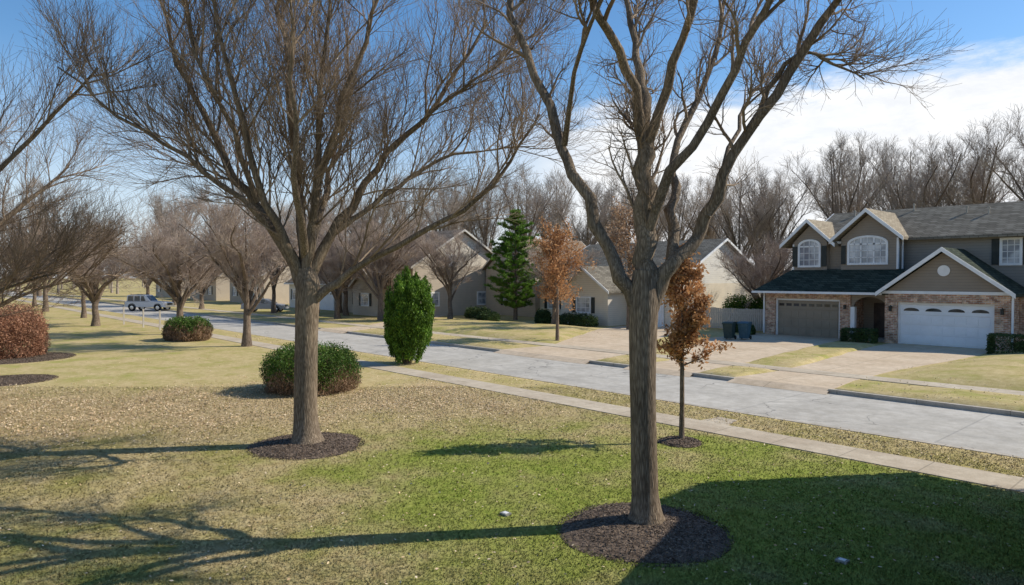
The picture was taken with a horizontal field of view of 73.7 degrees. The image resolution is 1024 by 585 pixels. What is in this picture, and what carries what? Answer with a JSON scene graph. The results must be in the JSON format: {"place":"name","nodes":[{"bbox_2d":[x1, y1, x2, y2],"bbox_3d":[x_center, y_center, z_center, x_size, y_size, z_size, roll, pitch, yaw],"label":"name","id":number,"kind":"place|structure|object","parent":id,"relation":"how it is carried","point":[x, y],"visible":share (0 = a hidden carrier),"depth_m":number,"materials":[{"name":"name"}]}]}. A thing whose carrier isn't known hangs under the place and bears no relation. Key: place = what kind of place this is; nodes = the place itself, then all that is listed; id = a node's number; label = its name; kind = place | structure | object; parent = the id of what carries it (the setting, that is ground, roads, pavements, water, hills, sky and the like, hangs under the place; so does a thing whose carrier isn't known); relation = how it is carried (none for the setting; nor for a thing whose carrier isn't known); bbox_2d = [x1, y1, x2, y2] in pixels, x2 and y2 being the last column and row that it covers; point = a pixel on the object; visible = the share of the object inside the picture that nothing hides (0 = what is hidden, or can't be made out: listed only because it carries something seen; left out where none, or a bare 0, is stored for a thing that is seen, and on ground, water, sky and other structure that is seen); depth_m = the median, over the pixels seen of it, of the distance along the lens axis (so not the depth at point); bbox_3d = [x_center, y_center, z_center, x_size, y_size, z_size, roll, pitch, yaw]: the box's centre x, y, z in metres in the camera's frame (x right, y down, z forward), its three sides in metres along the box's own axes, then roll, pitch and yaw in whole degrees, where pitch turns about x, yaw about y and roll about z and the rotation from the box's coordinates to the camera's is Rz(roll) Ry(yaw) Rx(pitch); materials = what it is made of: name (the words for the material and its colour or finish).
{"place":"outdoors","nodes":[
{"label":"outdoors","id":0,"kind":"place"},
{"bbox_2d":[190,270,229,300],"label":"house","id":1,"kind":"structure","parent":0,"point":[212,292],"depth_m":109.96,"materials":[{"name":"beige paint"}]},
{"bbox_2d":[284,260,343,310],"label":"house","id":2,"kind":"structure","parent":0,"point":[327,301],"depth_m":79.33,"materials":[{"name":"white paint"}]},
{"bbox_2d":[357,329,534,347],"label":"lawn","id":3,"kind":"structure","parent":0,"point":[471,341],"depth_m":39.57,"materials":[{"name":"beige plant"}]},
{"bbox_2d":[0,278,1023,584],"bbox_3d":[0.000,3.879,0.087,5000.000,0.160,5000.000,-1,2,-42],"label":"ground","id":4,"kind":"structure","parent":0,"point":[130,354],"depth_m":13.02,"materials":[{"name":"green plant"}]},
{"bbox_2d":[0,374,58,385],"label":"mulch bed","id":5,"kind":"object","parent":4,"relation":"on","point":[12,382],"visible":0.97,"depth_m":24.72,"materials":[{"name":"brown wood"}]},
{"bbox_2d":[0,352,75,363],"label":"mulch bed","id":6,"kind":"object","parent":4,"relation":"on","point":[33,357],"visible":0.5,"depth_m":31.17,"materials":[{"name":"brown wood"}]},
{"bbox_2d":[0,298,50,358],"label":"bush","id":7,"kind":"object","parent":6,"relation":"on","point":[16,332],"visible":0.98,"depth_m":31.73,"materials":[{"name":"brown plant"}]},
{"bbox_2d":[0,175,77,295],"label":"bare tree","id":8,"kind":"object","parent":4,"relation":"on","point":[39,293],"visible":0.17,"depth_m":140.53,"materials":[{"name":"brown plant"}]},
{"bbox_2d":[2,213,93,311],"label":"bare tree","id":9,"kind":"object","parent":4,"relation":"on","point":[45,293],"visible":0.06,"depth_m":74.78,"materials":[{"name":"brown plant"}]},
{"bbox_2d":[11,222,170,325],"bbox_3d":[-32.319,-1.435,52.812,11.016,8.346,9.189,0,1,-17],"label":"bare tree","id":10,"kind":"object","parent":4,"relation":"on","point":[95,301],"visible":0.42,"depth_m":52.75,"materials":[{"name":"brown plant"}]},
{"bbox_2d":[0,1,211,322],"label":"bare tree","id":11,"kind":"object","parent":4,"relation":"on","point":[24,260],"visible":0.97,"depth_m":16.40,"materials":[{"name":"brown plant"}]},
{"bbox_2d":[73,206,227,316],"bbox_3d":[-22.267,-1.418,45.362,8.790,8.657,10.537,0,1,5],"label":"bare tree","id":12,"kind":"object","parent":4,"relation":"on","point":[173,290],"visible":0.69,"depth_m":44.24,"materials":[{"name":"brown plant"}]},
{"bbox_2d":[5,290,321,328],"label":"kerb","id":13,"kind":"structure","parent":4,"relation":"on","point":[292,325],"depth_m":67.37,"materials":[{"name":"concrete"}]},
{"bbox_2d":[140,181,202,244],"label":"bare tree","id":14,"kind":"object","parent":4,"relation":"on","point":[170,206],"visible":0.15,"depth_m":136.98,"materials":[{"name":"brown plant"}]},
{"bbox_2d":[148,192,212,240],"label":"bare tree","id":15,"kind":"object","parent":4,"relation":"on","point":[159,210],"visible":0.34,"depth_m":110.45,"materials":[{"name":"brown plant"}]},
{"bbox_2d":[161,315,213,341],"bbox_3d":[-19.672,2.147,41.293,2.872,1.557,3.580,-1,2,-42],"label":"bush","id":16,"kind":"object","parent":4,"relation":"on","point":[186,328],"visible":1,"depth_m":40.41,"materials":[{"name":"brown plant"}]},
{"bbox_2d":[175,243,249,308],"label":"bare tree","id":17,"kind":"object","parent":4,"relation":"on","point":[202,291],"visible":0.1,"depth_m":81.10,"materials":[{"name":"brown plant"}]},
{"bbox_2d":[170,185,334,346],"bbox_3d":[-13.887,-1.675,38.015,8.614,9.482,8.606,-1,2,-42],"label":"bare tree","id":18,"kind":"object","parent":4,"relation":"on","point":[228,244],"visible":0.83,"depth_m":37.02,"materials":[{"name":"brown plant"}]},
{"bbox_2d":[229,249,296,303],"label":"house","id":19,"kind":"structure","parent":4,"relation":"on","point":[282,293],"depth_m":96.83,"materials":[{"name":"beige"}]},
{"bbox_2d":[241,299,288,311],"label":"parked car","id":20,"kind":"object","parent":4,"relation":"on","point":[264,304],"visible":0.52,"depth_m":73.87,"materials":[{"name":"grey paint"}]},
{"bbox_2d":[241,218,307,312],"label":"bare tree","id":21,"kind":"object","parent":4,"relation":"on","point":[273,274],"visible":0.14,"depth_m":71.49,"materials":[{"name":"brown plant"}]},
{"bbox_2d":[245,431,365,460],"bbox_3d":[-4.587,3.404,15.426,2.445,0.102,2.460,-1,2,-42],"label":"mulch bed","id":22,"kind":"object","parent":4,"relation":"on","point":[304,455],"visible":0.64,"depth_m":14.89,"materials":[{"name":"brown wood"}]},
{"bbox_2d":[19,0,629,444],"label":"bare tree","id":23,"kind":"object","parent":22,"relation":"on","point":[347,108],"visible":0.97,"depth_m":14.84,"materials":[{"name":"grey plant"}]},
{"bbox_2d":[259,338,363,396],"bbox_3d":[-6.716,2.441,23.043,3.429,1.766,3.638,-1,2,-42],"label":"bush","id":24,"kind":"object","parent":4,"relation":"on","point":[333,362],"visible":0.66,"depth_m":22.22,"materials":[{"name":"green plant"}]},
{"bbox_2d":[272,229,391,318],"bbox_3d":[-15.889,-1.804,62.504,10.537,8.657,8.790,1,1,29],"label":"bare tree","id":25,"kind":"object","parent":4,"relation":"on","point":[326,269],"visible":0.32,"depth_m":61.58,"materials":[{"name":"brown plant"}]},
{"bbox_2d":[316,205,388,315],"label":"bare tree","id":26,"kind":"object","parent":4,"relation":"on","point":[345,307],"visible":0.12,"depth_m":67.22,"materials":[{"name":"brown plant"}]},
{"bbox_2d":[343,181,398,234],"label":"bare tree","id":27,"kind":"object","parent":4,"relation":"on","point":[379,211],"visible":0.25,"depth_m":102.50,"materials":[{"name":"brown plant"}]},
{"bbox_2d":[319,201,430,320],"bbox_3d":[-12.163,-2.586,58.932,9.425,10.385,9.434,1,2,39],"label":"bare tree","id":28,"kind":"object","parent":4,"relation":"on","point":[382,274],"visible":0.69,"depth_m":59.15,"materials":[{"name":"brown plant"}]},
{"bbox_2d":[343,225,432,297],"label":"bare tree","id":29,"kind":"object","parent":4,"relation":"on","point":[392,276],"visible":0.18,"depth_m":62.65,"materials":[{"name":"brown plant"}]},
{"bbox_2d":[380,173,435,233],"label":"bare tree","id":30,"kind":"object","parent":4,"relation":"on","point":[394,201],"visible":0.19,"depth_m":109.86,"materials":[{"name":"brown plant"}]},
{"bbox_2d":[383,265,434,363],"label":"arborvitae","id":31,"kind":"object","parent":4,"relation":"on","point":[408,315],"visible":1,"depth_m":29.29,"materials":[{"name":"green plant"}]},
{"bbox_2d":[348,229,492,315],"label":"house","id":32,"kind":"structure","parent":4,"relation":"on","point":[467,294],"depth_m":68.22,"materials":[{"name":"beige"}]},
{"bbox_2d":[347,331,501,351],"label":"kerb","id":33,"kind":"structure","parent":4,"relation":"on","point":[446,344],"depth_m":38.93,"materials":[{"name":"concrete"}]},
{"bbox_2d":[0,209,854,293],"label":"woodland","id":34,"kind":"object","parent":4,"relation":"on","point":[111,290],"visible":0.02,"depth_m":151.37,"materials":[{"name":"brown plant"}]},
{"bbox_2d":[406,176,477,231],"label":"bare tree","id":35,"kind":"object","parent":4,"relation":"on","point":[438,217],"visible":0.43,"depth_m":89.84,"materials":[{"name":"brown plant"}]},
{"bbox_2d":[422,166,493,235],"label":"bare tree","id":36,"kind":"object","parent":4,"relation":"on","point":[447,196],"visible":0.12,"depth_m":106.87,"materials":[{"name":"brown plant"}]},
{"bbox_2d":[438,169,514,249],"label":"bare tree","id":37,"kind":"object","parent":4,"relation":"on","point":[484,232],"visible":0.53,"depth_m":102.13,"materials":[{"name":"brown plant"}]},
{"bbox_2d":[0,357,1023,584],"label":"fallen leaves","id":38,"kind":"object","parent":4,"relation":"on","point":[290,418],"visible":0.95,"depth_m":18.89,"materials":[{"name":"brown plant"}]},
{"bbox_2d":[483,208,544,319],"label":"pine tree","id":39,"kind":"object","parent":4,"relation":"on","point":[513,265],"visible":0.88,"depth_m":59.95,"materials":[{"name":"green plant"}]},
{"bbox_2d":[9,295,1023,458],"bbox_3d":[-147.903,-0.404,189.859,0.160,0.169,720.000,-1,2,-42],"label":"kerb","id":40,"kind":"structure","parent":4,"relation":"on","point":[964,448],"depth_m":18.96,"materials":[{"name":"concrete"}]},
{"bbox_2d":[486,158,564,236],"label":"bare tree","id":41,"kind":"object","parent":4,"relation":"on","point":[539,202],"visible":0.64,"depth_m":78.88,"materials":[{"name":"brown plant"}]},
{"bbox_2d":[493,349,589,363],"bbox_3d":[1.354,3.103,33.244,0.580,0.129,6.400,-1,2,-42],"label":"driveway apron","id":42,"kind":"object","parent":4,"relation":"on","point":[551,357],"visible":1,"depth_m":33.03,"materials":[{"name":"concrete"}]},
{"bbox_2d":[534,308,551,323],"bbox_3d":[2.558,1.927,55.722,1.368,1.331,1.600,-1,2,-42],"label":"shrub","id":43,"kind":"object","parent":4,"relation":"on","point":[542,316],"visible":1,"depth_m":55.33,"materials":[{"name":"green plant"}]},
{"bbox_2d":[515,165,590,238],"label":"bare tree","id":44,"kind":"object","parent":4,"relation":"on","point":[563,186],"visible":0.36,"depth_m":96.34,"materials":[{"name":"brown plant"}]},
{"bbox_2d":[559,312,599,326],"bbox_3d":[5.088,2.062,53.480,1.419,1.202,4.499,-1,2,-42],"label":"shrub","id":45,"kind":"object","parent":4,"relation":"on","point":[572,319],"visible":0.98,"depth_m":53.00,"materials":[{"name":"green plant"}]},
{"bbox_2d":[543,179,624,245],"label":"bare tree","id":46,"kind":"object","parent":4,"relation":"on","point":[603,222],"visible":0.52,"depth_m":91.99,"materials":[{"name":"brown plant"}]},
{"bbox_2d":[584,167,637,243],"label":"bare tree","id":47,"kind":"object","parent":4,"relation":"on","point":[599,189],"visible":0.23,"depth_m":103.88,"materials":[{"name":"brown plant"}]},
{"bbox_2d":[234,326,1023,469],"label":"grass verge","id":48,"kind":"object","parent":4,"relation":"on","point":[708,408],"depth_m":21.80,"materials":[{"name":"green plant"}]},
{"bbox_2d":[605,196,661,329],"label":"oak tree","id":49,"kind":"object","parent":4,"relation":"on","point":[628,228],"visible":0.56,"depth_m":48.81,"materials":[{"name":"brown plant"}]},
{"bbox_2d":[556,501,734,567],"bbox_3d":[1.977,3.523,10.146,2.480,0.101,2.472,-1,2,-42],"label":"mulch bed","id":50,"kind":"object","parent":4,"relation":"on","point":[639,551],"visible":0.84,"depth_m":9.76,"materials":[{"name":"brown wood"}]},
{"bbox_2d":[445,0,973,524],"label":"bare tree","id":51,"kind":"object","parent":50,"relation":"on","point":[645,290],"visible":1,"depth_m":10.26,"materials":[{"name":"grey plant"}]},
{"bbox_2d":[533,238,759,327],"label":"house","id":52,"kind":"structure","parent":4,"relation":"on","point":[602,298],"depth_m":54.91,"materials":[{"name":"beige paint"}]},
{"bbox_2d":[576,296,590,313],"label":"window","id":53,"kind":"structure","parent":52,"relation":"in","point":[583,304],"depth_m":54.66,"materials":[{"name":"white glass"}]},
{"bbox_2d":[615,169,683,241],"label":"bare tree","id":54,"kind":"object","parent":4,"relation":"on","point":[629,206],"visible":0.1,"depth_m":88.65,"materials":[{"name":"brown plant"}]},
{"bbox_2d":[658,436,701,447],"bbox_3d":[3.892,3.397,15.726,1.007,0.101,1.002,-1,2,-42],"label":"mulch bed","id":55,"kind":"object","parent":4,"relation":"on","point":[677,441],"visible":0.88,"depth_m":15.46,"materials":[{"name":"brown wood"}]},
{"bbox_2d":[656,241,735,438],"bbox_3d":[3.965,1.140,15.537,1.732,4.722,1.822,-1,2,-42],"label":"oak tree","id":56,"kind":"object","parent":55,"relation":"on","point":[688,322],"visible":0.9,"depth_m":15.47,"materials":[{"name":"brown plant"}]},
{"bbox_2d":[656,173,709,240],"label":"bare tree","id":57,"kind":"object","parent":4,"relation":"on","point":[683,227],"visible":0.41,"depth_m":83.89,"materials":[{"name":"brown plant"}]},
{"bbox_2d":[675,173,738,238],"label":"bare tree","id":58,"kind":"object","parent":4,"relation":"on","point":[710,233],"visible":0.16,"depth_m":93.95,"materials":[{"name":"brown plant"}]},
{"bbox_2d":[687,306,762,330],"bbox_3d":[15.792,1.879,49.602,0.070,1.550,7.250,-1,2,-42],"label":"wooden fence","id":59,"kind":"object","parent":4,"relation":"on","point":[754,317],"visible":0.53,"depth_m":49.25,"materials":[{"name":"grey wood"}]},
{"bbox_2d":[689,152,794,257],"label":"bare tree","id":60,"kind":"object","parent":4,"relation":"on","point":[726,220],"visible":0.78,"depth_m":75.23,"materials":[{"name":"brown plant"}]},
{"bbox_2d":[722,293,765,320],"bbox_3d":[17.801,1.345,51.942,1.834,2.681,4.193,-1,2,-42],"label":"hedge","id":61,"kind":"object","parent":4,"relation":"on","point":[740,304],"visible":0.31,"depth_m":51.76,"materials":[{"name":"green plant"}]},
{"bbox_2d":[710,230,792,306],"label":"bare tree","id":62,"kind":"object","parent":4,"relation":"on","point":[763,276],"visible":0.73,"depth_m":50.84,"materials":[{"name":"brown plant"}]},
{"bbox_2d":[725,163,798,264],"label":"bare tree","id":63,"kind":"object","parent":4,"relation":"on","point":[745,204],"visible":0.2,"depth_m":87.25,"materials":[{"name":"brown plant"}]},
{"bbox_2d":[727,377,829,394],"bbox_3d":[9.433,3.304,24.305,0.580,0.129,3.700,-1,2,-42],"label":"driveway apron","id":64,"kind":"object","parent":4,"relation":"on","point":[793,387],"visible":1,"depth_m":24.20,"materials":[{"name":"concrete"}]},
{"bbox_2d":[740,167,827,263],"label":"bare tree","id":65,"kind":"object","parent":4,"relation":"on","point":[777,226],"visible":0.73,"depth_m":74.12,"materials":[{"name":"brown plant"}]},
{"bbox_2d":[778,128,901,220],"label":"bare tree","id":66,"kind":"object","parent":4,"relation":"on","point":[832,203],"visible":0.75,"depth_m":65.13,"materials":[{"name":"brown plant"}]},
{"bbox_2d":[798,143,907,219],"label":"bare tree","id":67,"kind":"object","parent":4,"relation":"on","point":[861,178],"visible":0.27,"depth_m":77.88,"materials":[{"name":"brown plant"}]},
{"bbox_2d":[839,327,878,343],"bbox_3d":[20.212,2.512,39.748,1.229,1.021,1.979,-1,2,-42],"label":"hedge","id":68,"kind":"object","parent":4,"relation":"on","point":[856,336],"visible":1,"depth_m":39.47,"materials":[{"name":"green plant"}]},
{"bbox_2d":[752,201,1023,350],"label":"brick house","id":69,"kind":"structure","parent":4,"relation":"on","point":[950,276],"depth_m":40.88,"materials":[{"name":"beige"}]},
{"bbox_2d":[778,300,838,337],"bbox_3d":[18.907,1.668,43.636,0.078,2.300,3.930,-1,2,-42],"label":"garage door","id":70,"kind":"structure","parent":69,"relation":"in","point":[795,317],"depth_m":43.55,"materials":[{"name":"beige metal"}]},
{"bbox_2d":[798,239,820,266],"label":"window","id":71,"kind":"structure","parent":69,"relation":"in","point":[809,251],"depth_m":45.21,"materials":[{"name":"white glass"}]},
{"bbox_2d":[847,235,887,264],"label":"window","id":72,"kind":"structure","parent":69,"relation":"in","point":[867,249],"depth_m":42.50,"materials":[{"name":"white glass"}]},
{"bbox_2d":[874,303,884,337],"bbox_3d":[22.726,1.706,41.945,0.100,2.100,0.900,-1,2,-42],"label":"front door","id":73,"kind":"structure","parent":69,"relation":"in","point":[879,308],"depth_m":41.98,"materials":[{"name":"brown wood"}]},
{"bbox_2d":[900,304,992,348],"bbox_3d":[23.730,1.833,37.436,0.078,2.250,4.420,-1,2,-42],"label":"garage door","id":74,"kind":"structure","parent":69,"relation":"in","point":[933,325],"depth_m":37.35,"materials":[{"name":"white metal"}]},
{"bbox_2d":[999,237,1022,265],"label":"window","id":75,"kind":"structure","parent":69,"relation":"in","point":[1011,248],"depth_m":37.87,"materials":[{"name":"white glass"}]},
{"bbox_2d":[865,134,970,206],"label":"bare tree","id":76,"kind":"object","parent":4,"relation":"on","point":[882,153],"visible":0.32,"depth_m":72.06,"materials":[{"name":"brown plant"}]},
{"bbox_2d":[850,122,998,210],"bbox_3d":[36.502,-5.790,61.292,11.169,16.616,12.561,-1,2,-42],"label":"bare tree","id":77,"kind":"object","parent":4,"relation":"on","point":[931,166],"visible":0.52,"depth_m":59.43,"materials":[{"name":"brown plant"}]},
{"bbox_2d":[828,389,1023,416],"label":"kerb","id":78,"kind":"structure","parent":4,"relation":"on","point":[938,404],"depth_m":20.81,"materials":[{"name":"concrete"}]},
{"bbox_2d":[908,107,1023,207],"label":"bare tree","id":79,"kind":"object","parent":4,"relation":"on","point":[991,193],"visible":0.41,"depth_m":58.07,"materials":[{"name":"brown plant"}]},
{"bbox_2d":[918,155,1023,205],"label":"bare tree","id":80,"kind":"object","parent":4,"relation":"on","point":[1001,196],"visible":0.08,"depth_m":62.65,"materials":[{"name":"brown plant"}]},
{"bbox_2d":[965,104,1023,200],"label":"bare tree","id":81,"kind":"object","parent":4,"relation":"on","point":[1016,181],"visible":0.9,"depth_m":55.12,"materials":[{"name":"brown plant"}]},
{"bbox_2d":[984,332,1023,353],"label":"hedge","id":82,"kind":"object","parent":4,"relation":"on","point":[1014,344],"visible":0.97,"depth_m":33.40,"materials":[{"name":"green plant"}]},
{"bbox_2d":[0,0,1023,277],"label":"sky","id":83,"kind":"structure","parent":0,"point":[990,75],"materials":[{"name":"blue"}]},
{"bbox_2d":[4,291,1023,456],"bbox_3d":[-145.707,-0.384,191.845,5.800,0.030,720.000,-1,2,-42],"label":"road","id":84,"kind":"structure","parent":0,"point":[997,433],"depth_m":22.24,"materials":[{"name":"grey concrete"}]},
{"bbox_2d":[124,294,174,310],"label":"parked suv","id":85,"kind":"object","parent":84,"relation":"on","point":[139,301],"visible":0.95,"depth_m":78.96,"materials":[{"name":"silver paint"}]},
{"bbox_2d":[5,297,1023,492],"bbox_3d":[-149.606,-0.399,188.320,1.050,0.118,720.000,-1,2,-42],"label":"sidewalk","id":86,"kind":"structure","parent":0,"point":[983,477],"depth_m":16.41,"materials":[{"name":"concrete"}]},
{"bbox_2d":[432,319,597,342],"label":"lawn","id":87,"kind":"structure","parent":0,"point":[534,332],"depth_m":46.81,"materials":[{"name":"yellow plant"}]},
{"bbox_2d":[411,219,490,318],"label":"bare tree","id":88,"kind":"object","parent":87,"relation":"on","point":[444,259],"visible":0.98,"depth_m":59.74,"materials":[{"name":"brown plant"}]},
{"bbox_2d":[476,310,500,321],"bbox_3d":[-1.995,2.026,58.249,2.072,1.050,2.446,-1,2,-42],"label":"shrub","id":89,"kind":"object","parent":87,"relation":"on","point":[489,316],"visible":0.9,"depth_m":57.63,"materials":[{"name":"green plant"}]},
{"bbox_2d":[529,214,596,340],"bbox_3d":[3.001,-0.905,40.387,3.812,7.694,4.863,-1,2,-42],"label":"oak tree","id":90,"kind":"object","parent":87,"relation":"on","point":[555,270],"visible":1,"depth_m":40.17,"materials":[{"name":"brown plant"}]},
{"bbox_2d":[523,242,602,323],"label":"bare tree","id":91,"kind":"object","parent":87,"relation":"on","point":[540,275],"visible":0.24,"depth_m":52.66,"materials":[{"name":"brown plant"}]},
{"bbox_2d":[21,290,1023,394],"bbox_3d":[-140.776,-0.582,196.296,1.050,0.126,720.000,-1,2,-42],"label":"sidewalk","id":92,"kind":"structure","parent":0,"point":[905,381],"depth_m":29.16,"materials":[{"name":"concrete"}]},
{"bbox_2d":[481,237,586,316],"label":"house","id":93,"kind":"structure","parent":0,"point":[492,304],"depth_m":68.45,"materials":[{"name":"beige paint"}]},
{"bbox_2d":[503,325,673,359],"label":"driveway","id":94,"kind":"structure","parent":0,"point":[609,340],"depth_m":38.43,"materials":[{"name":"concrete"}]},
{"bbox_2d":[598,355,669,363],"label":"lawn","id":95,"kind":"structure","parent":0,"point":[619,359],"depth_m":30.96,"materials":[{"name":"yellow plant"}]},
{"bbox_2d":[700,366,773,376],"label":"lawn","id":96,"kind":"structure","parent":0,"point":[733,371],"depth_m":27.12,"materials":[{"name":"yellow plant"}]},
{"bbox_2d":[656,333,839,372],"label":"driveway","id":97,"kind":"structure","parent":0,"point":[758,346],"depth_m":36.24,"materials":[{"name":"concrete"}]},
{"bbox_2d":[722,321,736,338],"bbox_3d":[13.262,2.306,41.631,0.660,1.090,0.858,1,2,39],"label":"wheeled bin","id":98,"kind":"object","parent":97,"relation":"on","point":[729,327],"visible":1,"depth_m":41.40,"materials":[{"name":"paint"}]},
{"bbox_2d":[737,321,751,338],"bbox_3d":[14.180,2.307,41.584,0.660,1.090,0.858,1,2,39],"label":"wheeled bin","id":99,"kind":"object","parent":97,"relation":"on","point":[744,328],"visible":1,"depth_m":41.35,"materials":[{"name":"paint"}]},
{"bbox_2d":[749,341,877,366],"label":"lawn","id":100,"kind":"structure","parent":0,"point":[800,357],"depth_m":32.57,"materials":[{"name":"yellow plant"}]},
{"bbox_2d":[738,343,1000,388],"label":"driveway","id":101,"kind":"structure","parent":0,"point":[878,359],"depth_m":30.30,"materials":[{"name":"concrete"}]},
{"bbox_2d":[855,383,1023,410],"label":"lawn","id":102,"kind":"structure","parent":0,"point":[974,397],"depth_m":21.46,"materials":[{"name":"yellow plant"}]},
{"bbox_2d":[891,353,1023,390],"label":"lawn","id":103,"kind":"structure","parent":0,"point":[1002,371],"depth_m":25.71,"materials":[{"name":"yellow plant"}]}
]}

